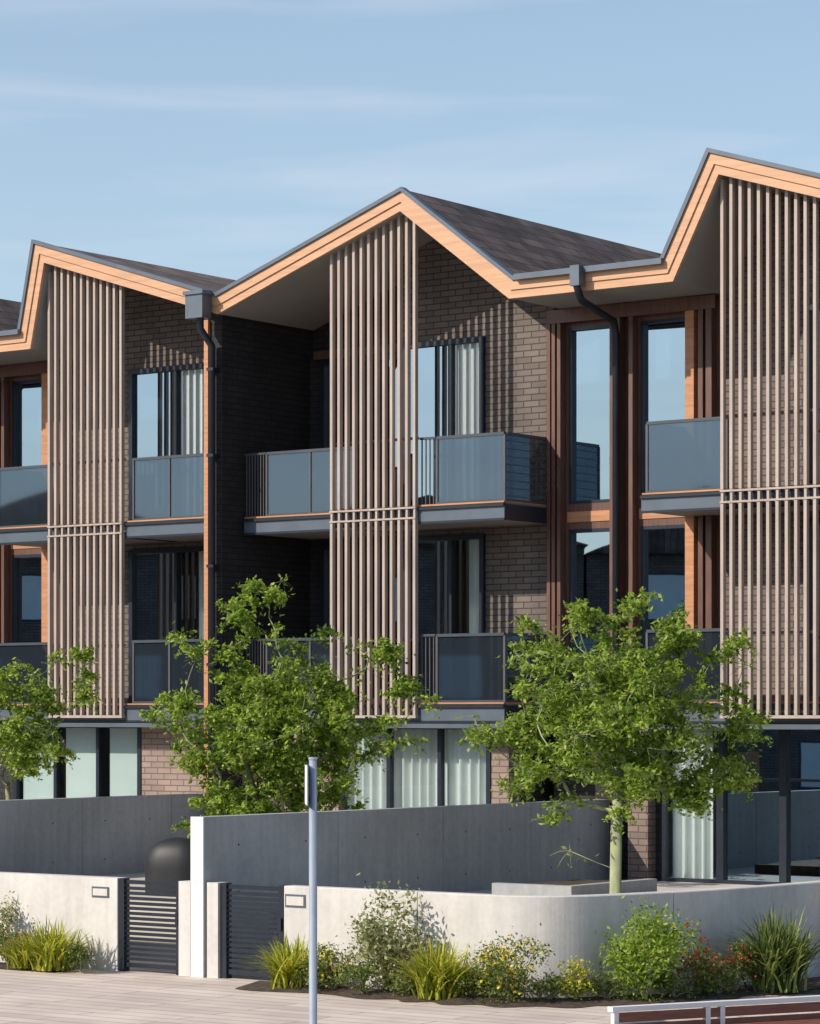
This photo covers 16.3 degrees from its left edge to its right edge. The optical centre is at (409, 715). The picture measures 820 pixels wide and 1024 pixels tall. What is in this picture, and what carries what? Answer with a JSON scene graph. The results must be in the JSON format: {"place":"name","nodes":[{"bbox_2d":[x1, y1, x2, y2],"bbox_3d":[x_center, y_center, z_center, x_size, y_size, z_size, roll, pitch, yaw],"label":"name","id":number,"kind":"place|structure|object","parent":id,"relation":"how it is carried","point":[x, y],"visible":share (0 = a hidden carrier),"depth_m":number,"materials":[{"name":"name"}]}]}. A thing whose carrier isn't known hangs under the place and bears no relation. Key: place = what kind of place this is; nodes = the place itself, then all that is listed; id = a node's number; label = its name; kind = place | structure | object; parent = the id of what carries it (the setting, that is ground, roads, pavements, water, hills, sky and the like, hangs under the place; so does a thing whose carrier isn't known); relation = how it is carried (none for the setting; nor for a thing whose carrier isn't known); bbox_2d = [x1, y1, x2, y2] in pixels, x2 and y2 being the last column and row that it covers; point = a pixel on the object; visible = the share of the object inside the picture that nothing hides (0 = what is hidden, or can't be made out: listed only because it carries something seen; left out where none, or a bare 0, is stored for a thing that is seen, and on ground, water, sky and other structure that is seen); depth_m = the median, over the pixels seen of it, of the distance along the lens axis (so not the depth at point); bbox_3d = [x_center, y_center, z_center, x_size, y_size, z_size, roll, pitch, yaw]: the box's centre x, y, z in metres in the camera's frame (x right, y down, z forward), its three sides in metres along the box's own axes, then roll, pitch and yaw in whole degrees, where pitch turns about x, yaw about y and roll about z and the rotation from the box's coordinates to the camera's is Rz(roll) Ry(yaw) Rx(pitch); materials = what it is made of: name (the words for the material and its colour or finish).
{"place":"outdoors","nodes":[
{"label":"outdoors","id":0,"kind":"place"},
{"bbox_2d":[0,960,819,1023],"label":"pavement","id":1,"kind":"structure","parent":0,"point":[133,995],"depth_m":32.31,"materials":[{"name":"grey concrete"}]},
{"bbox_2d":[0,962,77,971],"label":"planting bed","id":2,"kind":"object","parent":1,"relation":"on","point":[3,965],"visible":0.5,"depth_m":37.06,"materials":[{"name":"brown soil"}]},
{"bbox_2d":[0,891,23,961],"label":"leafy shrub","id":3,"kind":"object","parent":2,"relation":"on","point":[5,914],"visible":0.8,"depth_m":37.76,"materials":[{"name":"plant"}]},
{"bbox_2d":[0,924,34,965],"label":"flowering shrub","id":4,"kind":"object","parent":2,"relation":"on","point":[3,930],"visible":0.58,"depth_m":37.27,"materials":[{"name":"green plant"}]},
{"bbox_2d":[0,931,37,968],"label":"grass tuft","id":5,"kind":"object","parent":2,"relation":"on","point":[18,961],"visible":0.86,"depth_m":36.87,"materials":[{"name":"green plant"}]},
{"bbox_2d":[3,915,109,971],"bbox_3d":[-4.620,2.911,36.775,1.660,0.718,1.535,0,0,33],"label":"grass tuft","id":6,"kind":"object","parent":2,"relation":"on","point":[49,950],"visible":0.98,"depth_m":36.59,"materials":[{"name":"green plant"}]},
{"bbox_2d":[64,943,98,971],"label":"groundcover plant","id":7,"kind":"object","parent":2,"relation":"in","point":[78,956],"visible":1,"depth_m":36.38,"materials":[{"name":"green plant"}]},
{"bbox_2d":[0,872,127,970],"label":"garden wall","id":8,"kind":"structure","parent":1,"relation":"on","point":[71,900],"depth_m":37.27,"materials":[{"name":"concrete"}]},
{"bbox_2d":[92,886,108,897],"bbox_3d":[-4.007,2.290,36.962,0.300,0.140,0.010,0,0,37],"label":"letterbox","id":9,"kind":"object","parent":8,"relation":"attached to","point":[107,888],"visible":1,"depth_m":36.95,"materials":[{"name":"metal"}]},
{"bbox_2d":[93,888,106,895],"bbox_3d":[-4.012,2.290,36.955,0.250,0.090,0.009,0,0,36],"label":"letterbox flap","id":10,"kind":"object","parent":9,"relation":"attached to","point":[99,892],"visible":1,"depth_m":36.95,"materials":[{"name":"white metal"}]},
{"bbox_2d":[119,878,183,974],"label":"garden gate","id":11,"kind":"structure","parent":8,"relation":"attached to","point":[125,923],"depth_m":36.55,"materials":[{"name":"metal"}]},
{"bbox_2d":[179,880,190,975],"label":"pillar","id":12,"kind":"structure","parent":1,"relation":"on","point":[184,928],"depth_m":36.08,"materials":[{"name":"concrete"}]},
{"bbox_2d":[207,882,224,977],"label":"pillar","id":13,"kind":"structure","parent":1,"relation":"on","point":[213,929],"depth_m":35.79,"materials":[{"name":"concrete"}]},
{"bbox_2d":[305,757,317,1023],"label":"sign post","id":14,"kind":"object","parent":1,"relation":"on","point":[311,785],"visible":1,"depth_m":28.96,"materials":[{"name":"metal"}]},
{"bbox_2d":[235,976,819,1007],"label":"planting bed","id":15,"kind":"object","parent":1,"relation":"on","point":[740,991],"visible":0.75,"depth_m":33.00,"materials":[{"name":"brown soil"}]},
{"bbox_2d":[239,932,332,988],"bbox_3d":[-1.435,2.924,34.321,1.460,0.691,1.369,0,0,-20],"label":"grass tuft","id":16,"kind":"object","parent":15,"relation":"on","point":[281,967],"visible":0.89,"depth_m":34.21,"materials":[{"name":"green plant"}]},
{"bbox_2d":[292,961,340,987],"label":"groundcover plant","id":17,"kind":"object","parent":15,"relation":"on","point":[306,975],"visible":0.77,"depth_m":33.94,"materials":[{"name":"green plant"}]},
{"bbox_2d":[291,942,367,988],"bbox_3d":[-0.961,2.985,33.938,1.046,0.586,0.699,0,0,16],"label":"flowering shrub","id":18,"kind":"object","parent":15,"relation":"on","point":[327,956],"visible":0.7,"depth_m":33.86,"materials":[{"name":"green plant"}]},
{"bbox_2d":[328,957,386,994],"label":"groundcover plant","id":19,"kind":"object","parent":15,"relation":"on","point":[362,971],"visible":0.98,"depth_m":33.39,"materials":[{"name":"green plant"}]},
{"bbox_2d":[335,872,435,990],"bbox_3d":[-0.278,2.567,33.756,1.207,1.429,1.149,0,0,0],"label":"leafy shrub","id":20,"kind":"object","parent":15,"relation":"on","point":[373,941],"visible":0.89,"depth_m":33.59,"materials":[{"name":"green plant"}]},
{"bbox_2d":[381,964,419,996],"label":"groundcover plant","id":21,"kind":"object","parent":15,"relation":"on","point":[402,986],"visible":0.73,"depth_m":33.21,"materials":[{"name":"green plant"}]},
{"bbox_2d":[375,934,482,999],"bbox_3d":[0.268,2.881,33.066,1.705,0.777,1.776,0,0,0],"label":"grass tuft","id":22,"kind":"object","parent":15,"relation":"on","point":[433,974],"visible":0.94,"depth_m":32.88,"materials":[{"name":"green plant"}]},
{"bbox_2d":[443,967,497,998],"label":"groundcover plant","id":23,"kind":"object","parent":15,"relation":"on","point":[466,987],"visible":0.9,"depth_m":32.78,"materials":[{"name":"green plant"}]},
{"bbox_2d":[463,966,490,995],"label":"groundcover plant","id":24,"kind":"object","parent":15,"relation":"on","point":[476,977],"visible":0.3,"depth_m":33.20,"materials":[{"name":"green plant"}]},
{"bbox_2d":[461,923,555,1003],"bbox_3d":[1.125,2.814,32.552,1.098,0.926,1.154,0,0,0],"label":"flowering shrub","id":25,"kind":"object","parent":15,"relation":"on","point":[500,972],"visible":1,"depth_m":32.47,"materials":[{"name":"green plant"}]},
{"bbox_2d":[528,968,569,999],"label":"groundcover plant","id":26,"kind":"object","parent":15,"relation":"on","point":[547,987],"visible":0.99,"depth_m":32.49,"materials":[{"name":"green plant"}]},
{"bbox_2d":[552,955,598,1000],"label":"flowering shrub","id":27,"kind":"object","parent":15,"relation":"on","point":[577,986],"visible":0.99,"depth_m":32.54,"materials":[{"name":"yellow plant"}]},
{"bbox_2d":[580,971,627,999],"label":"groundcover plant","id":28,"kind":"object","parent":15,"relation":"on","point":[598,988],"visible":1,"depth_m":32.66,"materials":[{"name":"green plant"}]},
{"bbox_2d":[591,892,701,1001],"bbox_3d":[2.745,2.646,32.775,1.325,1.272,1.156,0,0,38],"label":"rounded shrub","id":29,"kind":"object","parent":15,"relation":"on","point":[638,961],"visible":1,"depth_m":32.66,"materials":[{"name":"green plant"}]},
{"bbox_2d":[652,970,703,998],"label":"groundcover plant","id":30,"kind":"object","parent":15,"relation":"on","point":[673,984],"visible":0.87,"depth_m":32.95,"materials":[{"name":"green plant"}]},
{"bbox_2d":[662,912,723,994],"bbox_3d":[3.289,2.787,33.358,0.828,0.984,0.747,0,0,31],"label":"flowering shrub","id":31,"kind":"object","parent":15,"relation":"on","point":[702,968],"visible":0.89,"depth_m":33.21,"materials":[{"name":"green plant"}]},
{"bbox_2d":[688,961,742,994],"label":"groundcover plant","id":32,"kind":"object","parent":15,"relation":"on","point":[720,988],"visible":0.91,"depth_m":33.37,"materials":[{"name":"green plant"}]},
{"bbox_2d":[714,936,763,989],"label":"flowering shrub","id":33,"kind":"object","parent":15,"relation":"on","point":[732,962],"visible":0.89,"depth_m":33.66,"materials":[{"name":"green plant"}]},
{"bbox_2d":[712,899,819,992],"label":"spiky grass","id":34,"kind":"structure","parent":15,"relation":"on","point":[783,957],"depth_m":33.74,"materials":[{"name":"green plant"}]},
{"bbox_2d":[284,881,819,997],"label":"garden wall","id":35,"kind":"structure","parent":1,"relation":"on","point":[568,927],"depth_m":33.85,"materials":[{"name":"concrete"}]},
{"bbox_2d":[221,882,287,978],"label":"garden gate","id":36,"kind":"structure","parent":35,"relation":"attached to","point":[227,934],"depth_m":35.56,"materials":[{"name":"metal"}]},
{"bbox_2d":[285,894,305,907],"bbox_3d":[-1.407,2.280,35.045,0.320,0.160,0.009,0,0,36],"label":"letterbox","id":37,"kind":"object","parent":35,"relation":"attached to","point":[304,896],"visible":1,"depth_m":35.03,"materials":[{"name":"metal"}]},
{"bbox_2d":[286,896,303,905],"bbox_3d":[-1.412,2.280,35.038,0.270,0.110,0.008,0,0,36],"label":"letterbox flap","id":38,"kind":"object","parent":37,"relation":"attached to","point":[294,900],"visible":1,"depth_m":35.03,"materials":[{"name":"white metal"}]},
{"bbox_2d":[608,995,819,1023],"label":"park bench","id":39,"kind":"object","parent":1,"relation":"on","point":[720,1011],"visible":1,"depth_m":26.53,"materials":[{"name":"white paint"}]},
{"bbox_2d":[0,0,819,301],"label":"sky","id":40,"kind":"structure","parent":0,"point":[218,138],"materials":[{"name":"blue"}]},
{"bbox_2d":[99,872,753,959],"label":"courtyard ground","id":41,"kind":"structure","parent":0,"point":[667,886],"depth_m":39.16,"materials":[{"name":"grey concrete"}]},
{"bbox_2d":[0,644,102,799],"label":"young tree","id":42,"kind":"object","parent":41,"relation":"on","point":[22,745],"visible":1,"depth_m":44.86,"materials":[{"name":"green plant"}]},
{"bbox_2d":[0,793,205,875],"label":"concrete fence","id":43,"kind":"object","parent":41,"relation":"on","point":[97,836],"visible":0.58,"depth_m":44.34,"materials":[{"name":"grey concrete"}]},
{"bbox_2d":[0,239,312,814],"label":"townhouse","id":44,"kind":"structure","parent":41,"relation":"on","point":[145,408],"depth_m":48.39,"materials":[{"name":"brick"}]},
{"bbox_2d":[12,363,203,799],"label":"window frames","id":45,"kind":"structure","parent":44,"relation":"in","point":[177,369],"depth_m":49.30,"materials":[{"name":"metal"}]},
{"bbox_2d":[145,837,190,893],"bbox_3d":[-3.183,2.116,40.157,1.110,0.792,0.611,0,0,20],"label":"barbecue grill","id":46,"kind":"object","parent":41,"relation":"on","point":[168,859],"visible":0.49,"depth_m":39.95,"materials":[{"name":"black metal"}]},
{"bbox_2d":[137,574,444,837],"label":"multi stem tree","id":47,"kind":"object","parent":41,"relation":"on","point":[280,717],"visible":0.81,"depth_m":40.08,"materials":[{"name":"green plant"}]},
{"bbox_2d":[191,799,609,977],"bbox_3d":[0.141,2.289,39.740,0.206,2.022,9.512,0,0,36],"label":"concrete fence","id":48,"kind":"object","parent":41,"relation":"on","point":[463,848],"visible":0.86,"depth_m":39.09,"materials":[{"name":"grey concrete"}]},
{"bbox_2d":[215,187,660,813],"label":"townhouse","id":49,"kind":"structure","parent":41,"relation":"on","point":[421,525],"depth_m":44.92,"materials":[{"name":"brick"}]},
{"bbox_2d":[320,336,490,809],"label":"window frames","id":50,"kind":"structure","parent":49,"relation":"in","point":[451,343],"depth_m":45.35,"materials":[{"name":"metal"}]},
{"bbox_2d":[492,882,576,894],"bbox_3d":[1.689,2.400,38.824,1.300,0.200,0.150,0,0,36],"label":"bench","id":51,"kind":"object","parent":41,"relation":"on","point":[519,889],"visible":0.64,"depth_m":38.77,"materials":[{"name":"grey concrete"}]},
{"bbox_2d":[528,879,609,884],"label":"soil","id":52,"kind":"structure","parent":41,"relation":"on","point":[575,882],"depth_m":40.11,"materials":[{"name":"brown soil"}]},
{"bbox_2d":[571,878,656,894],"bbox_3d":[2.805,2.400,39.368,0.150,0.200,2.050,0,0,36],"label":"raised concrete planter","id":53,"kind":"object","parent":41,"relation":"on","point":[639,885],"visible":0.5,"depth_m":39.48,"materials":[{"name":"grey concrete"}]},
{"bbox_2d":[454,586,774,893],"bbox_3d":[2.503,0.413,36.757,3.832,4.180,3.124,0,0,22],"label":"young tree","id":54,"kind":"object","parent":41,"relation":"on","point":[644,704],"visible":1,"depth_m":36.81,"materials":[{"name":"green plant"}]},
{"bbox_2d":[509,148,819,884],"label":"townhouse","id":55,"kind":"structure","parent":41,"relation":"on","point":[683,422],"depth_m":42.14,"materials":[{"name":"wood"}]},
{"bbox_2d":[569,304,819,884],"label":"window frames","id":56,"kind":"structure","parent":55,"relation":"in","point":[784,780],"depth_m":42.89,"materials":[{"name":"metal"}]},
{"bbox_2d":[776,988,819,996],"bbox_3d":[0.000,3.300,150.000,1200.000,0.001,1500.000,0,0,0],"label":"ground","id":57,"kind":"structure","parent":0,"point":[816,991],"depth_m":33.86,"materials":[{"name":"concrete"}]},
{"bbox_2d":[0,299,43,722],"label":"townhouse","id":58,"kind":"structure","parent":57,"relation":"on","point":[9,313],"depth_m":55.04,"materials":[{"name":"brick"}]}
]}

